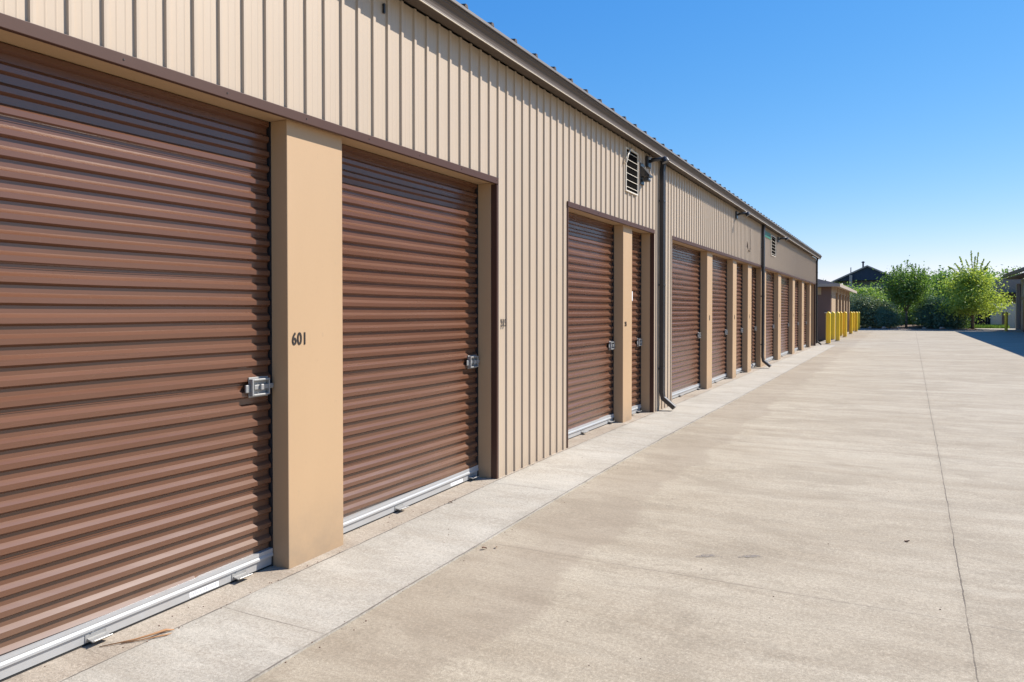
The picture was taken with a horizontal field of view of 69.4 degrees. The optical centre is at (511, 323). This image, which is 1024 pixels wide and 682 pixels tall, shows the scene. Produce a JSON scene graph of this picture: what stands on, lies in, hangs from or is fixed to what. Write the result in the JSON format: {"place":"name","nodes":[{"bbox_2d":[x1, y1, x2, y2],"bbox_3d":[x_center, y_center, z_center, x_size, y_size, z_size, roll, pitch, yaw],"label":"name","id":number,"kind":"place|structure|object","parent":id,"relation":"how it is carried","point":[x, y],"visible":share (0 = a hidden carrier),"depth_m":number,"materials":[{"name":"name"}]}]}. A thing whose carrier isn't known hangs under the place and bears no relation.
{"place":"outdoors","nodes":[
{"label":"outdoors","id":0,"kind":"place"},
{"bbox_2d":[59,345,835,681],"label":"walkway","id":1,"kind":"structure","parent":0,"point":[257,633],"depth_m":4.60,"materials":[{"name":"concrete"}]},
{"bbox_2d":[44,395,955,666],"bbox_3d":[2.334,1.470,7.594,4.148,0.134,12.318,0,1,28],"label":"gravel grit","id":2,"kind":"object","parent":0,"point":[447,527],"visible":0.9,"depth_m":4.46,"materials":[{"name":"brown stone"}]},
{"bbox_2d":[251,330,1023,681],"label":"driveway","id":3,"kind":"structure","parent":0,"point":[823,484],"depth_m":4.81,"materials":[{"name":"concrete"}]},
{"bbox_2d":[825,312,830,343],"bbox_3d":[14.667,0.191,34.315,0.302,1.520,0.302,0,1,28],"label":"bollard","id":4,"kind":"object","parent":3,"relation":"on","point":[828,327],"visible":0.84,"depth_m":34.23,"materials":[{"name":"metal"}]},
{"bbox_2d":[831,312,834,339],"bbox_3d":[17.000,0.110,39.200,0.302,1.520,0.302,-1,1,-33],"label":"bollard","id":5,"kind":"object","parent":3,"relation":"on","point":[832,325],"visible":0.85,"depth_m":39.11,"materials":[{"name":"metal"}]},
{"bbox_2d":[817,279,856,339],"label":"storage building","id":6,"kind":"structure","parent":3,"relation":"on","point":[833,297],"depth_m":41.36,"materials":[{"name":"paint"}]},
{"bbox_2d":[835,312,839,340],"bbox_3d":[16.541,0.137,37.577,0.302,1.520,0.302,0,1,-12],"label":"bollard","id":7,"kind":"object","parent":3,"relation":"on","point":[837,331],"visible":0.92,"depth_m":37.49,"materials":[{"name":"metal"}]},
{"bbox_2d":[840,312,842,335],"bbox_3d":[20.104,0.010,45.249,0.302,1.520,0.302,0,1,17],"label":"bollard","id":8,"kind":"object","parent":3,"relation":"on","point":[841,323],"visible":0.7,"depth_m":45.16,"materials":[{"name":"metal"}]},
{"bbox_2d":[843,312,846,336],"bbox_3d":[19.557,0.040,43.458,0.302,1.520,0.302,1,1,38],"label":"bollard","id":9,"kind":"object","parent":3,"relation":"on","point":[844,324],"visible":0.91,"depth_m":43.37,"materials":[{"name":"metal"}]},
{"bbox_2d":[849,312,852,333],"bbox_3d":[22.689,-0.061,49.538,0.302,1.520,0.302,0,1,-3],"label":"bollard","id":10,"kind":"object","parent":3,"relation":"on","point":[850,322],"visible":0.86,"depth_m":49.46,"materials":[{"name":"metal"}]},
{"bbox_2d":[852,312,854,330],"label":"bollard","id":11,"kind":"object","parent":3,"relation":"on","point":[853,321],"visible":0.73,"depth_m":56.46,"materials":[{"name":"metal"}]},
{"bbox_2d":[854,312,857,331],"bbox_3d":[25.762,-0.158,55.379,0.302,1.520,0.302,-1,1,-43],"label":"bollard","id":12,"kind":"object","parent":3,"relation":"on","point":[856,321],"visible":0.99,"depth_m":55.29,"materials":[{"name":"metal"}]},
{"bbox_2d":[858,312,859,329],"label":"bollard","id":13,"kind":"object","parent":3,"relation":"on","point":[858,320],"visible":0.72,"depth_m":60.56,"materials":[{"name":"metal"}]},
{"bbox_2d":[1004,312,1007,331],"bbox_3d":[37.026,-0.159,55.441,0.302,1.520,0.302,0,1,28],"label":"bollard","id":14,"kind":"object","parent":3,"relation":"on","point":[1006,323],"visible":0.99,"depth_m":55.35,"materials":[{"name":"metal"}]},
{"bbox_2d":[1003,267,1023,331],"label":"storage building","id":15,"kind":"structure","parent":3,"relation":"on","point":[1019,306],"depth_m":56.43,"materials":[{"name":"brown metal"}]},
{"bbox_2d":[1023,300,1023,331],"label":"maroon door","id":16,"kind":"structure","parent":15,"relation":"in","point":[1023,300],"depth_m":55.08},
{"bbox_2d":[456,0,1023,312],"label":"sky","id":17,"kind":"structure","parent":0,"point":[877,133],"materials":[{"name":"blue"}]},
{"bbox_2d":[860,325,1013,329],"bbox_3d":[35.059,0.196,67.388,50.000,0.343,16.100,0,1,28],"label":"planting bed","id":18,"kind":"object","parent":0,"point":[915,327],"visible":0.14,"depth_m":61.54,"materials":[{"name":"soil"}]},
{"bbox_2d":[847,286,865,309],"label":"shrub","id":19,"kind":"object","parent":18,"relation":"on","point":[851,296],"visible":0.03,"depth_m":67.32,"materials":[{"name":"green plant"}]},
{"bbox_2d":[850,289,881,327],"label":"shrub","id":20,"kind":"object","parent":18,"relation":"on","point":[860,301],"visible":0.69,"depth_m":65.13,"materials":[{"name":"green plant"}]},
{"bbox_2d":[850,281,899,326],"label":"broadleaf tree","id":21,"kind":"object","parent":18,"relation":"on","point":[861,290],"visible":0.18,"depth_m":68.45,"materials":[{"name":"green plant"}]},
{"bbox_2d":[856,296,901,327],"bbox_3d":[31.940,-0.785,64.459,3.578,3.401,3.726,0,1,28],"label":"shrub","id":22,"kind":"object","parent":18,"relation":"on","point":[870,323],"visible":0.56,"depth_m":64.17,"materials":[{"name":"green plant"}]},
{"bbox_2d":[871,306,907,327],"bbox_3d":[32.082,-0.408,62.811,2.860,2.383,2.925,0,1,28],"label":"shrub","id":23,"kind":"object","parent":18,"relation":"on","point":[888,318],"visible":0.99,"depth_m":62.51,"materials":[{"name":"green plant"}]},
{"bbox_2d":[872,255,944,327],"bbox_3d":[33.187,-2.690,62.304,4.748,6.120,5.972,-1,1,-37],"label":"ornamental tree","id":24,"kind":"object","parent":18,"relation":"on","point":[906,290],"visible":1,"depth_m":61.61,"materials":[{"name":"green plant"}]},
{"bbox_2d":[898,304,919,324],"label":"shrub","id":25,"kind":"object","parent":18,"relation":"on","point":[909,317],"visible":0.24,"depth_m":66.11,"materials":[{"name":"green plant"}]},
{"bbox_2d":[889,278,947,323],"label":"broadleaf tree","id":26,"kind":"object","parent":18,"relation":"on","point":[935,285],"visible":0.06,"depth_m":68.58,"materials":[{"name":"green plant"}]},
{"bbox_2d":[908,291,953,328],"bbox_3d":[35.423,-0.868,62.174,4.021,3.873,4.546,0,1,-4],"label":"shrub","id":27,"kind":"object","parent":18,"relation":"on","point":[922,311],"visible":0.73,"depth_m":61.73,"materials":[{"name":"green plant"}]},
{"bbox_2d":[926,267,956,301],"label":"broadleaf tree","id":28,"kind":"object","parent":18,"relation":"on","point":[947,276],"visible":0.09,"depth_m":70.12,"materials":[{"name":"green plant"}]},
{"bbox_2d":[926,302,974,328],"bbox_3d":[36.172,-0.388,61.183,3.828,3.170,3.515,0,1,7],"label":"shrub","id":29,"kind":"object","parent":18,"relation":"on","point":[957,322],"visible":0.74,"depth_m":60.53,"materials":[{"name":"green plant"}]},
{"bbox_2d":[935,274,982,323],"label":"broadleaf tree","id":30,"kind":"object","parent":18,"relation":"on","point":[949,293],"visible":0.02,"depth_m":68.47,"materials":[{"name":"green plant"}]},
{"bbox_2d":[948,298,977,328],"bbox_3d":[37.424,-0.684,62.200,3.094,3.395,3.311,0,1,28],"label":"shrub","id":31,"kind":"object","parent":18,"relation":"on","point":[967,319],"visible":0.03,"depth_m":61.70,"materials":[{"name":"green plant"}]},
{"bbox_2d":[924,250,1015,328],"bbox_3d":[37.111,-2.772,59.581,6.368,6.372,6.532,0,1,2],"label":"lime tree","id":32,"kind":"object","parent":18,"relation":"on","point":[974,285],"visible":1,"depth_m":59.12,"materials":[{"name":"green plant"}]},
{"bbox_2d":[969,311,989,324],"bbox_3d":[41.041,-0.377,64.948,1.550,1.600,0.170,0,1,28],"label":"board fence","id":33,"kind":"object","parent":18,"relation":"on","point":[984,320],"visible":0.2,"depth_m":64.80,"materials":[{"name":"wood"}]},
{"bbox_2d":[966,265,1007,324],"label":"broadleaf tree","id":34,"kind":"object","parent":18,"relation":"on","point":[994,274],"visible":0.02,"depth_m":70.54,"materials":[{"name":"green plant"}]},
{"bbox_2d":[974,328,1020,330],"bbox_3d":[39.841,0.519,58.548,5.300,0.220,4.300,0,1,28],"label":"concrete pad","id":35,"kind":"object","parent":18,"relation":"on","point":[995,329],"visible":0.34,"depth_m":57.71,"materials":[{"name":"grey concrete"}]},
{"bbox_2d":[966,324,1009,328],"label":"grass","id":36,"kind":"structure","parent":0,"point":[988,326],"depth_m":61.56,"materials":[{"name":"green plant"}]},
{"label":"ground","id":37,"kind":"structure","parent":0,"visible":0},
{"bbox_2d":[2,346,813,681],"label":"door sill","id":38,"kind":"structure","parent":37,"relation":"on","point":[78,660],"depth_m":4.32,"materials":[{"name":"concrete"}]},
{"bbox_2d":[99,629,173,646],"bbox_3d":[-1.863,1.569,3.690,0.337,0.020,0.060,-1,1,-34],"label":"dry leaf","id":39,"kind":"object","parent":38,"relation":"on","point":[151,634],"visible":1,"depth_m":3.70,"materials":[{"name":"brown plant"}]},
{"bbox_2d":[0,0,821,681],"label":"storage building","id":40,"kind":"structure","parent":37,"relation":"on","point":[288,284],"depth_m":4.71,"materials":[{"name":"paint"}]},
{"bbox_2d":[0,41,273,681],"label":"roller door","id":41,"kind":"structure","parent":40,"relation":"in","point":[136,385],"depth_m":3.81,"materials":[{"name":"paint"}]},
{"bbox_2d":[342,144,479,534],"bbox_3d":[-0.797,0.085,6.059,0.107,2.850,2.068,0,1,28],"label":"roller door","id":42,"kind":"structure","parent":40,"relation":"in","point":[410,232],"depth_m":5.97,"materials":[{"name":"paint"}]},
{"bbox_2d":[568,212,614,438],"bbox_3d":[0.943,-0.003,9.365,0.107,2.784,2.028,0,1,28],"label":"roller door","id":43,"kind":"structure","parent":40,"relation":"in","point":[591,344],"depth_m":9.52,"materials":[{"name":"paint"}]},
{"bbox_2d":[632,231,641,414],"bbox_3d":[1.787,-0.033,10.969,0.107,2.778,0.838,0,1,28],"label":"roller door","id":44,"kind":"structure","parent":40,"relation":"in","point":[636,237],"depth_m":11.18,"materials":[{"name":"paint"}]},
{"bbox_2d":[672,243,700,398],"bbox_3d":[3.099,-0.074,13.462,0.107,2.778,2.728,0,1,28],"label":"roller door","id":45,"kind":"structure","parent":40,"relation":"in","point":[686,262],"depth_m":13.73,"materials":[{"name":"paint"}]},
{"bbox_2d":[712,255,727,383],"bbox_3d":[4.425,-0.117,15.983,0.107,2.777,2.070,0,1,28],"label":"roller door","id":46,"kind":"structure","parent":40,"relation":"in","point":[719,265],"depth_m":16.27,"materials":[{"name":"paint"}]},
{"bbox_2d":[736,263,742,373],"bbox_3d":[5.438,-0.153,17.908,0.107,2.768,1.440,0,1,28],"label":"roller door","id":47,"kind":"structure","parent":40,"relation":"in","point":[739,329],"depth_m":18.27,"materials":[{"name":"paint"}]},
{"bbox_2d":[751,267,756,367],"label":"roller door","id":48,"kind":"structure","parent":40,"relation":"in","point":[753,293],"depth_m":20.05,"materials":[{"name":"paint"}]},
{"bbox_2d":[766,271,773,361],"bbox_3d":[7.624,-0.229,22.062,0.107,2.754,2.350,0,1,28],"label":"roller door","id":49,"kind":"structure","parent":40,"relation":"in","point":[769,276],"depth_m":22.52,"materials":[{"name":"paint"}]},
{"bbox_2d":[781,276,788,356],"bbox_3d":[9.114,-0.278,24.893,0.107,2.749,2.850,0,1,28],"label":"roller door","id":50,"kind":"structure","parent":40,"relation":"in","point":[784,280],"depth_m":25.41,"materials":[{"name":"paint"}]},
{"bbox_2d":[795,280,798,350],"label":"roller door","id":51,"kind":"structure","parent":40,"relation":"in","point":[796,281],"depth_m":28.25,"materials":[{"name":"paint"}]},
{"bbox_2d":[804,283,806,347],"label":"roller door","id":52,"kind":"structure","parent":40,"relation":"in","point":[805,322],"depth_m":30.73,"materials":[{"name":"paint"}]},
{"bbox_2d":[832,261,896,310],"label":"gabled house","id":53,"kind":"structure","parent":37,"relation":"on","point":[867,275],"depth_m":82.62,"materials":[{"name":"black"}]},
{"bbox_2d":[860,329,1012,330],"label":"kerb","id":54,"kind":"structure","parent":37,"relation":"on","point":[936,330],"depth_m":58.47,"materials":[{"name":"concrete"}]},
{"bbox_2d":[977,264,1023,324],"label":"broadleaf tree","id":55,"kind":"object","parent":37,"relation":"on","point":[1001,274],"visible":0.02,"depth_m":85.95,"materials":[{"name":"green plant"}]},
{"bbox_2d":[987,279,1021,328],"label":"pale shed","id":56,"kind":"structure","parent":37,"relation":"on","point":[997,318],"depth_m":63.62,"materials":[{"name":"beige metal"}]},
{"bbox_2d":[1002,312,1004,324],"bbox_3d":[42.232,-0.480,63.613,0.240,1.150,0.040,0,1,28],"label":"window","id":57,"kind":"structure","parent":56,"relation":"in","point":[1003,316],"depth_m":63.60,"materials":[{"name":"glass"}]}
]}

